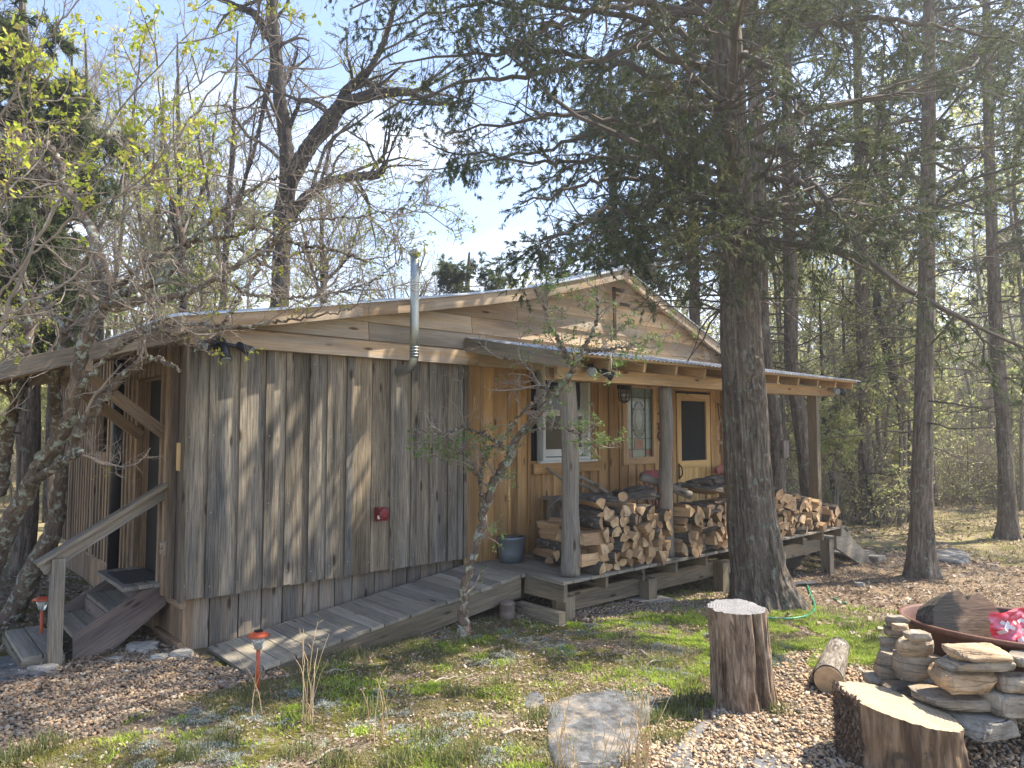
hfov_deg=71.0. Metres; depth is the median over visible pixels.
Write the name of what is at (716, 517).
firewood log
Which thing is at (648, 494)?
firewood log
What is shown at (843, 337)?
dark stem tree
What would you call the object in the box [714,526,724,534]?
firewood log
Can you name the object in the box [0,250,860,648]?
cabin
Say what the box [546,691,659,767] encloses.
flat rock
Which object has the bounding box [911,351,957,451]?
woodland tree
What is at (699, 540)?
firewood log
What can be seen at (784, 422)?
woodland tree
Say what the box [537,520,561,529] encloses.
firewood log
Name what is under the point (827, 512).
firewood log
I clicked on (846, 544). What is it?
end steps
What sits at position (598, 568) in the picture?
firewood log
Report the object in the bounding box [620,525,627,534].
firewood log
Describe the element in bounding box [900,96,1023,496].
woodland tree
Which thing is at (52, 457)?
lichen tree
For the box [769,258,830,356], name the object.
woodland tree
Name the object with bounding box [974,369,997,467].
sapling
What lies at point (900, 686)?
ring stone
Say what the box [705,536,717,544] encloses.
firewood log
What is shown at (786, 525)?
firewood log
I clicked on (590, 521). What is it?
firewood log
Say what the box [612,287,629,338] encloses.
iron tool
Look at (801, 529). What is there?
firewood log
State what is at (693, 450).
screen door
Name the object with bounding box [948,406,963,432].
sapling
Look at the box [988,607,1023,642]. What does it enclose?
snack bag
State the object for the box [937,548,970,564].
flat rock
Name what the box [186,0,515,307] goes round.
oak tree
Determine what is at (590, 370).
floodlight
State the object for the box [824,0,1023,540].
cedar tree
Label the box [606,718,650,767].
dry grass tuft
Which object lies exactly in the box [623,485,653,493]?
bark log
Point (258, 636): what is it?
stake light
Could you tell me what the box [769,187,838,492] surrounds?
woodland tree
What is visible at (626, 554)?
firewood log
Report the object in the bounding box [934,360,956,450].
sapling
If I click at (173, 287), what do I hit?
young cedar
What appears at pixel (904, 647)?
ring stone
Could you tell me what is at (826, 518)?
firewood log
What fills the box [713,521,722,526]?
firewood log
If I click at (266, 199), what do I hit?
woodland tree
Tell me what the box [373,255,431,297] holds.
woodland tree
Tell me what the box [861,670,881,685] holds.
ring stone
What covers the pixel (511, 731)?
fallen stick
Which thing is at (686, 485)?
bark log
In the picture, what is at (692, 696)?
grass
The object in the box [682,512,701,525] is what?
firewood log
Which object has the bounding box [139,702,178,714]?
fallen stick
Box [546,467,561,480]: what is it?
stick
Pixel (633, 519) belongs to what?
firewood log
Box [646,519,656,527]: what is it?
firewood log
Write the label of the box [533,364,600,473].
window
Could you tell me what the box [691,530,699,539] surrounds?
firewood log
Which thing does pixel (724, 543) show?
firewood log
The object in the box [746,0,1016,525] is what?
cedar tree
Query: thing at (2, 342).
woodland tree
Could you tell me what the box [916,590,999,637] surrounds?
charred log
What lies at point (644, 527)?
firewood log
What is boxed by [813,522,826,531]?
firewood log
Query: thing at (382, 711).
dry grass tuft
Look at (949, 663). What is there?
ring stone
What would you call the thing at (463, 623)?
young hawthorn
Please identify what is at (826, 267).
woodland tree
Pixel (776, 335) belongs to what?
woodland tree
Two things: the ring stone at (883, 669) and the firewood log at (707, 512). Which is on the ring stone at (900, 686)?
the ring stone at (883, 669)
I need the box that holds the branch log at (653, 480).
[639,473,692,498]
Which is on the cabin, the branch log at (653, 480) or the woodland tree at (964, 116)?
the branch log at (653, 480)
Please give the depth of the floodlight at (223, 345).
6.25 m
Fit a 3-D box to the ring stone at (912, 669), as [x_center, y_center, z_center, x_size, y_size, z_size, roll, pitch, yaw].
[2.514,1.744,4.443,0.292,0.178,0.190,0,-4,5]
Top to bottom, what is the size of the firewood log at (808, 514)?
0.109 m
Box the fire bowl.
[897,603,1023,672]
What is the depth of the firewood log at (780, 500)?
10.04 m
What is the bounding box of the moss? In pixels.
[0,585,885,767]
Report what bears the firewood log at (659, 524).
on the firewood log
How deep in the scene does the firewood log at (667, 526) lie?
8.25 m
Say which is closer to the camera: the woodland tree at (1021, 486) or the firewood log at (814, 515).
the firewood log at (814, 515)
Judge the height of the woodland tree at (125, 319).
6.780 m
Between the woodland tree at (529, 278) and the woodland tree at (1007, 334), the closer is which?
the woodland tree at (529, 278)
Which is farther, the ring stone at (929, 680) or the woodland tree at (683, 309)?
the woodland tree at (683, 309)
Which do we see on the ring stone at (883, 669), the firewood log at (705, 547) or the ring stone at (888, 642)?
the ring stone at (888, 642)
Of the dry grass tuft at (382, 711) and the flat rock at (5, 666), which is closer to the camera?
the dry grass tuft at (382, 711)
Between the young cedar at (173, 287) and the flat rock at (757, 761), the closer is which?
the flat rock at (757, 761)
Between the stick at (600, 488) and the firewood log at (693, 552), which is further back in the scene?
the stick at (600, 488)
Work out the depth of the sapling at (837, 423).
15.35 m
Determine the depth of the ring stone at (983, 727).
3.98 m
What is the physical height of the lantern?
0.270 m
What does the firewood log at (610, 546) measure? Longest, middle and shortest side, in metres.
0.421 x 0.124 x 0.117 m
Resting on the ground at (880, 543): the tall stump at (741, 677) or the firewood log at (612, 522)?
the tall stump at (741, 677)
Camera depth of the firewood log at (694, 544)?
8.60 m
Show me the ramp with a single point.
(416, 607)
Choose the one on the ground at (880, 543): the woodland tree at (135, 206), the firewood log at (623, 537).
the woodland tree at (135, 206)
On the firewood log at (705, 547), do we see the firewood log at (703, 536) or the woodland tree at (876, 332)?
the firewood log at (703, 536)
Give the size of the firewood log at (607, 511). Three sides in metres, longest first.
0.443 x 0.208 x 0.133 m
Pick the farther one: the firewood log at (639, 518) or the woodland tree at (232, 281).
the woodland tree at (232, 281)
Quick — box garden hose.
[768,583,815,619]
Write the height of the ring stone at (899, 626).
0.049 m
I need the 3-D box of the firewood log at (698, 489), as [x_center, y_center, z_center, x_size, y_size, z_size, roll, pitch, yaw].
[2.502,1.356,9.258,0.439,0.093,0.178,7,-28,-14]
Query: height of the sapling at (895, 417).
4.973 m
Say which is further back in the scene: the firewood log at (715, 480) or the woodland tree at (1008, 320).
the woodland tree at (1008, 320)
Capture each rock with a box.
[0,656,54,681]
[27,665,39,670]
[37,663,58,670]
[107,656,123,659]
[125,640,159,653]
[150,653,168,660]
[169,647,193,658]
[522,691,544,708]
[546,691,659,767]
[664,721,710,767]
[736,754,789,767]
[853,582,864,587]
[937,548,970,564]
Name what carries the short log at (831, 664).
on the gravel at (798, 760)
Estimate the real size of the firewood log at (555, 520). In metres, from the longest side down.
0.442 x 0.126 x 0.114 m
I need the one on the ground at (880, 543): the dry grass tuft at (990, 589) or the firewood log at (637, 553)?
the dry grass tuft at (990, 589)
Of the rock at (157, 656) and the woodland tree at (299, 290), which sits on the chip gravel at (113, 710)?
the rock at (157, 656)
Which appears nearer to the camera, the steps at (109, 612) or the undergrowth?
the steps at (109, 612)
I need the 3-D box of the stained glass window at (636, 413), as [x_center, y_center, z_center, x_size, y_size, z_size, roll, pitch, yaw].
[1.828,0.553,10.285,0.780,1.180,0.053,3,-5,-41]
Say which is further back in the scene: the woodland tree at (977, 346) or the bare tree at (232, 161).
the woodland tree at (977, 346)
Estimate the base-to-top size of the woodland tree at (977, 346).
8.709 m
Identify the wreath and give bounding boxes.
[717,403,722,453]
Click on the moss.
(64, 749)
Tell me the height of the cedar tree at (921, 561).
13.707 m
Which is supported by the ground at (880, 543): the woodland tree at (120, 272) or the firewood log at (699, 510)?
the woodland tree at (120, 272)
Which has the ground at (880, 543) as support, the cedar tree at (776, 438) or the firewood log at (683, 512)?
the cedar tree at (776, 438)
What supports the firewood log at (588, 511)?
on the firewood log at (590, 521)
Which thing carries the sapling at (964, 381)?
on the ground at (880, 543)
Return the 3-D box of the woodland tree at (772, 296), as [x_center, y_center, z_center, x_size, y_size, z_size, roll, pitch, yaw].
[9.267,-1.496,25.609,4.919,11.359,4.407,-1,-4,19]
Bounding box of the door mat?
[107,568,154,583]
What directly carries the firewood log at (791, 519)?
on the firewood log
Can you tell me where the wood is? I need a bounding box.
[7,282,1020,442]
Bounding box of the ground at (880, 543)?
[0,437,1023,767]
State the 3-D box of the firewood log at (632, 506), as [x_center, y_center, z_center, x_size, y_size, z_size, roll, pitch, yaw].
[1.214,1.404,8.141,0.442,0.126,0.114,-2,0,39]
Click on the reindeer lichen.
(235, 755)
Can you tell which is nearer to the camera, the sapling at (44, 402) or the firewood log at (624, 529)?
the firewood log at (624, 529)
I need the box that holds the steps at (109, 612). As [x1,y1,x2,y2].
[2,482,167,666]
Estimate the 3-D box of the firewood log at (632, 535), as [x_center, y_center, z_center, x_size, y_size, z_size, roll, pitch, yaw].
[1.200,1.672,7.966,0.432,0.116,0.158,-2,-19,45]
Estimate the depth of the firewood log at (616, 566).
7.73 m
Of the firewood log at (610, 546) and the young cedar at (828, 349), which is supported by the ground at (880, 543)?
the young cedar at (828, 349)
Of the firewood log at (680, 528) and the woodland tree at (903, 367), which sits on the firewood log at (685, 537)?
the firewood log at (680, 528)
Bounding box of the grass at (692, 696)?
[0,480,1023,767]
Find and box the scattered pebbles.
[21,578,891,767]
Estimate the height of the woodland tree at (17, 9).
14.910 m
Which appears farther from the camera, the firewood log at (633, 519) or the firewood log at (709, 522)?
the firewood log at (709, 522)
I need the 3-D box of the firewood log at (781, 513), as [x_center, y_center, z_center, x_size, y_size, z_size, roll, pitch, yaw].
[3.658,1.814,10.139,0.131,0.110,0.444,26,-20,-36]
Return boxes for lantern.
[576,382,630,402]
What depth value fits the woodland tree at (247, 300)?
25.98 m
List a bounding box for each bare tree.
[2,2,204,341]
[3,0,172,522]
[80,25,230,332]
[99,19,272,331]
[141,0,318,313]
[266,154,396,303]
[316,237,483,302]
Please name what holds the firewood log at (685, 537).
on the firewood log at (678, 541)
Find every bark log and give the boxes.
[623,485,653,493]
[675,482,693,488]
[686,478,712,486]
[703,475,723,480]
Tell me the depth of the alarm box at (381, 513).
7.30 m
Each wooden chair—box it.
[640,470,658,508]
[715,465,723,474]
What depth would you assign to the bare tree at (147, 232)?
17.93 m
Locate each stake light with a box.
[32,594,48,633]
[247,629,269,690]
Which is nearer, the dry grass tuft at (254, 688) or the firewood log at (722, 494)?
the dry grass tuft at (254, 688)
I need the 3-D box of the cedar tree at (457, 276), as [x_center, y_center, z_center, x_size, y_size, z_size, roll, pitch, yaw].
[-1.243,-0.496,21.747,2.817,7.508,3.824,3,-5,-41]
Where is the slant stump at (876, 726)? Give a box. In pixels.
[830,680,969,767]
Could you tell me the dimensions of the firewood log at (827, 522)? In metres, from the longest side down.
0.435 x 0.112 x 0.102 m
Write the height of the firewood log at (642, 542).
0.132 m
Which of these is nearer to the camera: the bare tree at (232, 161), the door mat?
the door mat
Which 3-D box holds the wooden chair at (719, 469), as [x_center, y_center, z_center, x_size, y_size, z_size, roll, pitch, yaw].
[3.498,1.744,11.172,0.489,0.936,0.452,-3,-5,43]
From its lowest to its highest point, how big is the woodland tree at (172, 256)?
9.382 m
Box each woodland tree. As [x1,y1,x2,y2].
[0,0,116,114]
[0,132,66,384]
[0,168,56,395]
[0,188,121,407]
[0,282,45,435]
[0,354,15,413]
[8,93,202,338]
[41,270,170,433]
[45,0,195,338]
[71,226,140,336]
[78,105,201,329]
[127,117,256,313]
[134,212,207,320]
[139,156,268,314]
[195,240,269,311]
[208,170,308,308]
[218,281,269,309]
[270,254,339,305]
[328,275,374,301]
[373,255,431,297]
[500,270,536,288]
[670,221,718,329]
[701,188,832,396]
[763,112,850,465]
[767,163,853,417]
[768,151,841,491]
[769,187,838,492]
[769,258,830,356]
[769,259,833,464]
[770,307,783,360]
[783,188,908,471]
[783,331,817,369]
[798,242,893,501]
[800,53,976,514]
[829,69,983,522]
[831,193,936,487]
[838,249,912,390]
[844,151,945,505]
[846,199,970,524]
[885,281,943,407]
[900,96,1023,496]
[907,23,1023,337]
[908,38,1023,342]
[910,277,961,383]
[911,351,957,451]
[913,202,1005,464]
[937,238,1017,370]
[945,270,1000,398]
[947,172,1023,457]
[962,235,1022,383]
[963,319,986,389]
[972,176,1023,511]
[978,235,1023,393]
[982,291,1021,421]
[983,260,1021,344]
[991,274,1023,396]
[1002,293,1018,314]
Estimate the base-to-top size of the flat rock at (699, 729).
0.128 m
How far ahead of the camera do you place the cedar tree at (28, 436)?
9.22 m
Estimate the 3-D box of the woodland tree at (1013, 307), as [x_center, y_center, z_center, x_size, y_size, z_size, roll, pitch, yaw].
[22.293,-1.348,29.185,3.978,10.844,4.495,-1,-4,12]
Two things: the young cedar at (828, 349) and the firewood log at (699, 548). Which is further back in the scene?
the young cedar at (828, 349)
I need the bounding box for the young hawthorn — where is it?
[406,257,697,636]
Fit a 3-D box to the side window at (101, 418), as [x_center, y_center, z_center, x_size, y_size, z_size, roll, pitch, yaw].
[-4.699,0.421,8.362,0.135,0.955,0.590,3,-5,-41]
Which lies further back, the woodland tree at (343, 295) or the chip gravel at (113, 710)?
the woodland tree at (343, 295)
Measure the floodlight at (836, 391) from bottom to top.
0.190 m
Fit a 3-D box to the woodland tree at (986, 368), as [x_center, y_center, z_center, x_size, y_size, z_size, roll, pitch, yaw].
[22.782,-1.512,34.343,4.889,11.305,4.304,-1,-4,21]
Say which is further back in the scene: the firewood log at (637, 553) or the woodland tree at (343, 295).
the woodland tree at (343, 295)
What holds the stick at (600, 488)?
on the wood box at (555, 510)
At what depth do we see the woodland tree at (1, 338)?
27.76 m
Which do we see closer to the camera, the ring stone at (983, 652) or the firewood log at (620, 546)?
the ring stone at (983, 652)
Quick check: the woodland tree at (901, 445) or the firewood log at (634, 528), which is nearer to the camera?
the firewood log at (634, 528)
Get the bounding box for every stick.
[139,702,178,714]
[305,747,341,764]
[501,727,542,735]
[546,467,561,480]
[547,496,561,508]
[579,475,607,493]
[579,483,598,493]
[794,581,815,584]
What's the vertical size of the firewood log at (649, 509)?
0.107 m
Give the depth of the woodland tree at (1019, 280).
19.59 m
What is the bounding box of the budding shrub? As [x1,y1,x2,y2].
[0,0,382,416]
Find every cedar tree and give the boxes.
[0,0,119,354]
[0,0,137,577]
[314,0,1023,610]
[430,250,506,293]
[482,46,716,335]
[531,7,805,326]
[629,0,862,491]
[674,0,914,539]
[709,0,1023,580]
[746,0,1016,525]
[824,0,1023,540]
[936,0,1023,287]
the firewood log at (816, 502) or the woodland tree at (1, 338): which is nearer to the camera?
the firewood log at (816, 502)
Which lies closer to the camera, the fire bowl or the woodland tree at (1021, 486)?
the fire bowl
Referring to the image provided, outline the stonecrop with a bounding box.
[92,589,896,767]
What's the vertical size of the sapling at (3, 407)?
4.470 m
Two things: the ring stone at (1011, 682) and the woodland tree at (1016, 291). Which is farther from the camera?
the woodland tree at (1016, 291)
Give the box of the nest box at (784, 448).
[779,440,788,457]
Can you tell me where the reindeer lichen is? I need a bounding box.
[65,601,797,767]
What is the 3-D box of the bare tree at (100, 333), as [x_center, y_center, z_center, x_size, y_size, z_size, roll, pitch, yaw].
[-8.192,-2.325,13.839,3.780,10.378,2.772,-1,-4,15]
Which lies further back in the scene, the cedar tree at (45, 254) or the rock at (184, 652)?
the cedar tree at (45, 254)
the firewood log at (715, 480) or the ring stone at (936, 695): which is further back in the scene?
the firewood log at (715, 480)
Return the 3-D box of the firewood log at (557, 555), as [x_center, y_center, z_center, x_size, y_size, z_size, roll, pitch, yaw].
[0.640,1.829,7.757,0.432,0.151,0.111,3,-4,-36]
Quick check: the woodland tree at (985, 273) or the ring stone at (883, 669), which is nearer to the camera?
the ring stone at (883, 669)
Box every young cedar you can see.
[125,122,271,312]
[770,301,830,492]
[810,320,849,375]
[819,260,950,470]
[833,282,915,461]
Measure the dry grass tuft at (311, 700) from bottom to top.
0.653 m
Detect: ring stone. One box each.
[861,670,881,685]
[873,647,899,679]
[879,636,898,649]
[881,679,915,697]
[883,625,903,637]
[884,615,909,626]
[891,623,908,630]
[891,649,940,681]
[895,636,933,656]
[902,629,931,641]
[907,684,991,711]
[915,677,935,684]
[926,662,998,694]
[934,654,1016,671]
[938,707,1020,742]
[941,642,1012,662]
[979,688,1023,718]
[995,671,1023,693]
[1009,650,1023,667]
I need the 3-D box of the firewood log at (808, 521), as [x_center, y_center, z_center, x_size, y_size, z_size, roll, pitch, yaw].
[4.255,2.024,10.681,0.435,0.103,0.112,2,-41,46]
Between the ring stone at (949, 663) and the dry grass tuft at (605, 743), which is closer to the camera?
the dry grass tuft at (605, 743)
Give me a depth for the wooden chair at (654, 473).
9.98 m
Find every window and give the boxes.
[96,413,105,461]
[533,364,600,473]
[621,385,657,464]
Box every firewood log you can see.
[531,547,554,559]
[536,537,560,550]
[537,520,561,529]
[539,528,560,541]
[545,556,560,563]
[548,517,561,522]
[553,550,560,561]
[556,526,561,539]
[579,493,605,509]
[579,504,612,519]
[579,506,604,518]
[579,514,603,529]
[579,552,608,566]
[580,526,608,543]
[580,531,609,545]
[580,561,605,574]
[581,492,618,502]
[581,544,609,553]
[581,549,587,553]
[603,516,618,527]
[603,526,618,536]
[604,504,631,515]
[604,552,617,563]
[605,502,636,513]
[605,562,612,571]
[606,543,613,551]
[608,507,625,516]
[611,541,625,552]
[612,489,627,501]
[612,561,619,569]
[613,533,629,541]
[614,514,624,526]
[617,558,626,565]
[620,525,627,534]
[620,550,632,558]
[624,516,628,524]
[624,558,633,566]
[625,488,655,499]
[626,513,637,525]
[626,541,637,548]
[627,525,639,531]
[627,531,638,541]
[629,548,643,558]
[630,502,654,513]
[633,557,644,563]
[635,506,645,515]
[636,522,652,532]
[637,514,641,522]
[637,537,647,546]
[641,530,654,541]
[641,545,656,556]
[642,513,648,520]
[644,556,654,563]
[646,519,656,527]
[651,493,661,499]
[652,513,658,521]
[652,538,662,546]
[652,550,665,565]
[653,527,662,537]
[655,509,672,519]
[655,511,671,522]
[656,521,662,527]
[662,519,672,530]
[662,529,672,536]
[662,540,670,550]
[662,550,668,558]
[673,503,694,511]
[673,507,694,516]
[673,516,688,524]
[674,522,688,532]
[674,530,691,543]
[674,538,683,544]
[674,543,687,556]
[676,503,704,517]
[678,502,715,514]
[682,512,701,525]
[686,539,697,547]
[687,546,698,557]
[688,485,723,494]
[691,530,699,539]
[693,501,722,511]
[693,524,703,528]
[695,524,718,533]
[696,536,702,545]
[696,545,701,555]
[698,500,725,505]
[699,483,724,491]
[699,533,705,543]
[701,507,710,518]
[702,544,716,551]
[703,517,712,526]
[704,530,722,540]
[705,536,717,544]
[708,498,725,500]
[710,512,721,521]
[711,478,724,483]
[711,508,721,512]
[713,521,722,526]
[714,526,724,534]
[718,539,727,548]
[719,492,725,497]
[774,487,783,496]
[775,497,783,503]
[777,510,786,516]
[780,522,785,529]
[780,530,786,537]
[783,492,800,498]
[783,501,796,510]
[783,521,788,529]
[784,494,790,503]
[784,528,793,535]
[787,515,793,524]
[791,514,799,521]
[795,527,807,532]
[796,499,804,510]
[798,515,805,523]
[799,511,811,517]
[805,518,812,524]
[811,498,821,506]
[812,504,821,512]
[812,511,816,518]
[812,515,819,525]
[812,521,819,528]
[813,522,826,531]
[822,503,840,516]
[822,509,832,515]
[822,515,831,520]
[822,520,830,525]
[834,518,841,525]
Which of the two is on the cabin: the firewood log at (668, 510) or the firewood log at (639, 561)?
the firewood log at (639, 561)
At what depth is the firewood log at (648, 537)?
8.07 m
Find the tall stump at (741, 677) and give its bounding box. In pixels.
[707,599,777,715]
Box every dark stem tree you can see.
[774,268,891,523]
[786,269,890,516]
[821,284,911,527]
[831,42,950,520]
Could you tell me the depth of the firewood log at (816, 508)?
10.64 m
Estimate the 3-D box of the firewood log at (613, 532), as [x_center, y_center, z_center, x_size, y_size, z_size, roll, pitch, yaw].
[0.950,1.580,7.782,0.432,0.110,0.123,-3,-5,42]
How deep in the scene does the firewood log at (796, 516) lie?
10.27 m
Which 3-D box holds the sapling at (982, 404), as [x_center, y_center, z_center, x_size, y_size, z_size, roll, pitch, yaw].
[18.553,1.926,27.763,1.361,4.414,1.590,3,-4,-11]
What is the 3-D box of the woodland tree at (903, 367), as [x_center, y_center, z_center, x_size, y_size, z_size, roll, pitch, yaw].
[9.244,-1.938,17.442,3.590,11.220,4.364,3,-2,-20]
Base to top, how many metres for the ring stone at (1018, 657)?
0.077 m
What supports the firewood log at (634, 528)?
on the firewood log
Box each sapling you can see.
[0,354,45,502]
[0,386,14,412]
[41,383,47,449]
[41,384,47,438]
[786,436,797,485]
[809,342,878,504]
[819,398,874,501]
[819,400,865,504]
[820,296,911,521]
[826,358,857,516]
[873,381,897,445]
[886,350,946,478]
[909,343,959,476]
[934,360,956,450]
[935,377,961,468]
[942,361,974,457]
[942,396,982,504]
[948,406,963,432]
[953,354,980,429]
[958,374,986,438]
[959,377,987,447]
[961,346,1023,454]
[971,376,1023,457]
[973,376,1014,467]
[973,381,995,449]
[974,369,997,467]
[992,359,1020,452]
[1005,347,1021,392]
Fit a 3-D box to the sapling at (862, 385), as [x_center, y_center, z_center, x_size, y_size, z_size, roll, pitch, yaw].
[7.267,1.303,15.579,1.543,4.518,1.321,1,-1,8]
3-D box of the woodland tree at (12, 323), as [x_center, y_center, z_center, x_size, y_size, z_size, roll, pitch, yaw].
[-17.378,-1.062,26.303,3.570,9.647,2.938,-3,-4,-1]
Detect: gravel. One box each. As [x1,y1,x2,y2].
[0,591,728,755]
[470,647,1023,767]
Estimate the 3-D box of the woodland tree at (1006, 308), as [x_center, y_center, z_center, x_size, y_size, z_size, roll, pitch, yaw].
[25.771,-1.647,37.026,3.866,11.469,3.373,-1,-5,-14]
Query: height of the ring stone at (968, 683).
0.120 m
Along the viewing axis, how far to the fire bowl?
4.49 m
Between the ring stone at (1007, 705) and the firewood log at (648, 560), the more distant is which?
the firewood log at (648, 560)
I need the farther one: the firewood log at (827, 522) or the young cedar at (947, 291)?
the young cedar at (947, 291)
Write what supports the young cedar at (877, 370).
on the ground at (880, 543)
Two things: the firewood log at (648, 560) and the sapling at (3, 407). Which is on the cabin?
the firewood log at (648, 560)
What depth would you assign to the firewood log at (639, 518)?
8.03 m
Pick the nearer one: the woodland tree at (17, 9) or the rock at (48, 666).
the rock at (48, 666)
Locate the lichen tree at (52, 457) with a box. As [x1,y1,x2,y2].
[0,83,477,623]
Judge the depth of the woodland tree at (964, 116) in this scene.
16.68 m
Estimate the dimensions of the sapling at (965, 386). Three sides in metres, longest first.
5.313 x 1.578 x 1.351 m
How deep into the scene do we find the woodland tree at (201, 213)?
22.09 m
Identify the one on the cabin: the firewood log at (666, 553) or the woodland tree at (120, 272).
the firewood log at (666, 553)
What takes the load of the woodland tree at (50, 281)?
on the ground at (880, 543)
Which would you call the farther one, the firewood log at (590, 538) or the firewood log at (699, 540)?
the firewood log at (699, 540)
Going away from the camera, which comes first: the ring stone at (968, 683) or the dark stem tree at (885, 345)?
the ring stone at (968, 683)
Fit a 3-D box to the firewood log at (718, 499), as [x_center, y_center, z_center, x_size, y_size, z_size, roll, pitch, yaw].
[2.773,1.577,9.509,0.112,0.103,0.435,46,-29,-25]
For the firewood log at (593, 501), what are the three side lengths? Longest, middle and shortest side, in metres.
0.455 x 0.172 x 0.140 m
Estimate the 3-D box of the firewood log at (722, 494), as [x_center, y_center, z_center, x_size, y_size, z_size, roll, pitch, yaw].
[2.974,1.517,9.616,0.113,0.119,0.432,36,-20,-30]
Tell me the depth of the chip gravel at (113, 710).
5.27 m
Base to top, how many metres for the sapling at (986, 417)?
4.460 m
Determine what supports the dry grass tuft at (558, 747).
on the ground at (880, 543)
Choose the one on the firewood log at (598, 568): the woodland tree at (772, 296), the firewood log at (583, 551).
the firewood log at (583, 551)
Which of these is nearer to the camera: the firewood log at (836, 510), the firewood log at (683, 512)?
the firewood log at (683, 512)
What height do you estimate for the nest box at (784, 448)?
0.320 m
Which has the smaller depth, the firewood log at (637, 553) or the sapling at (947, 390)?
the firewood log at (637, 553)
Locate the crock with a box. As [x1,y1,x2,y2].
[499,599,515,621]
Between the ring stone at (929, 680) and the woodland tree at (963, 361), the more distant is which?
the woodland tree at (963, 361)
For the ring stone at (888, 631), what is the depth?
4.71 m
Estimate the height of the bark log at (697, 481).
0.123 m
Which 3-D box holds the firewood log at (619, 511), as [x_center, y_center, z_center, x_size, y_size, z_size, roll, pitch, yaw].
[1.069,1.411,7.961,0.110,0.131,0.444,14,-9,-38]
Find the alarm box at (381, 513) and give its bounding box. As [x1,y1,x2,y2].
[374,507,388,520]
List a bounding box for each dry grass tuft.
[237,657,262,715]
[294,620,328,724]
[361,667,408,745]
[536,683,574,767]
[559,726,588,767]
[591,713,623,767]
[594,678,676,767]
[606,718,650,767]
[982,569,995,602]
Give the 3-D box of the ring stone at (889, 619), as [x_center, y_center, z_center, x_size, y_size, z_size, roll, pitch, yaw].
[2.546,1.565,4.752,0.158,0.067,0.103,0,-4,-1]
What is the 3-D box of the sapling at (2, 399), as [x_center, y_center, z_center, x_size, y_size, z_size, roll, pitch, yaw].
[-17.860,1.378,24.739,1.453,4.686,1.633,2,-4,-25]
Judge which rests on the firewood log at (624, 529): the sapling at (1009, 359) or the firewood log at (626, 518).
the firewood log at (626, 518)
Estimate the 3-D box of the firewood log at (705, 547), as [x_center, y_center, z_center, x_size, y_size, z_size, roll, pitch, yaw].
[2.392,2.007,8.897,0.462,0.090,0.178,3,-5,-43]
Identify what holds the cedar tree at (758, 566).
on the ground at (880, 543)
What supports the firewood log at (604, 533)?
on the firewood log at (602, 549)
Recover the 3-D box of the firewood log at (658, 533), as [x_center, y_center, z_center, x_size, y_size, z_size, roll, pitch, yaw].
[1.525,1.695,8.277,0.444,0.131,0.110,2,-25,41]
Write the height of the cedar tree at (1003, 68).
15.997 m
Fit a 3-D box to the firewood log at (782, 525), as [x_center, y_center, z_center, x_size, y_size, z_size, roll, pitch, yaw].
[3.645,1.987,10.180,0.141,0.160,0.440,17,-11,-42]
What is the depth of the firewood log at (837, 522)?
11.20 m
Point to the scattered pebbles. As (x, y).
(346, 725)
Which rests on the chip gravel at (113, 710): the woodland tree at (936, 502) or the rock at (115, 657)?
the rock at (115, 657)
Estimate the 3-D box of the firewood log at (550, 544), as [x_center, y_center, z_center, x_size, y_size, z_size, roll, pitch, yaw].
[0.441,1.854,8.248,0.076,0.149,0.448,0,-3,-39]
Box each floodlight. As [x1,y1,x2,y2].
[197,337,253,362]
[584,363,614,380]
[830,388,846,395]
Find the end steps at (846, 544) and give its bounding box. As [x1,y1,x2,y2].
[803,528,884,563]
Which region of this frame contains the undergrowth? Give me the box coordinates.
[0,404,1023,527]
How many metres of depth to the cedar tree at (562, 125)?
16.43 m
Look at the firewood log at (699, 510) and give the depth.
8.70 m
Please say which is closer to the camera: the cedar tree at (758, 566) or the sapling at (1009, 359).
the cedar tree at (758, 566)
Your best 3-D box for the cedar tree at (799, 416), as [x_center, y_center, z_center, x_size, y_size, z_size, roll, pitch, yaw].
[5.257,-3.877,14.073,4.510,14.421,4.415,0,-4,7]
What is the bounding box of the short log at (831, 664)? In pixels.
[813,637,849,692]
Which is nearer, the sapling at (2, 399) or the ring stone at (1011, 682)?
the ring stone at (1011, 682)
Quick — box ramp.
[208,563,525,674]
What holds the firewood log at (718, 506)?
on the firewood log at (716, 517)
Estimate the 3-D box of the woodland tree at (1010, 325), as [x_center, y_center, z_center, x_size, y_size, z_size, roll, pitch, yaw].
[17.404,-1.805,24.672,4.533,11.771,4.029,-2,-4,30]
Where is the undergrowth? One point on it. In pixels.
(979, 481)
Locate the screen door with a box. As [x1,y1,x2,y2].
[675,393,710,502]
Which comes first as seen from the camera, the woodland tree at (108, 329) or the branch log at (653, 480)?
the branch log at (653, 480)
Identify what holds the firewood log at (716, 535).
on the firewood log
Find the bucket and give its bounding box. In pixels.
[496,534,525,562]
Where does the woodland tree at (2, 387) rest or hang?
on the ground at (880, 543)
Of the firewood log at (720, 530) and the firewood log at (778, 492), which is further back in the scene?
the firewood log at (778, 492)
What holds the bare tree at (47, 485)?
on the ground at (880, 543)
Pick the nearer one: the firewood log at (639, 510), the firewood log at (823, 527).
the firewood log at (639, 510)
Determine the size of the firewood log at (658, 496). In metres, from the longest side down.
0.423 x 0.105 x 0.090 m
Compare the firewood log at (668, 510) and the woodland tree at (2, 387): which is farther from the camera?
the woodland tree at (2, 387)
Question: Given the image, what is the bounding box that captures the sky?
[0,0,1023,366]
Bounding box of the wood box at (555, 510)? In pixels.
[541,491,628,520]

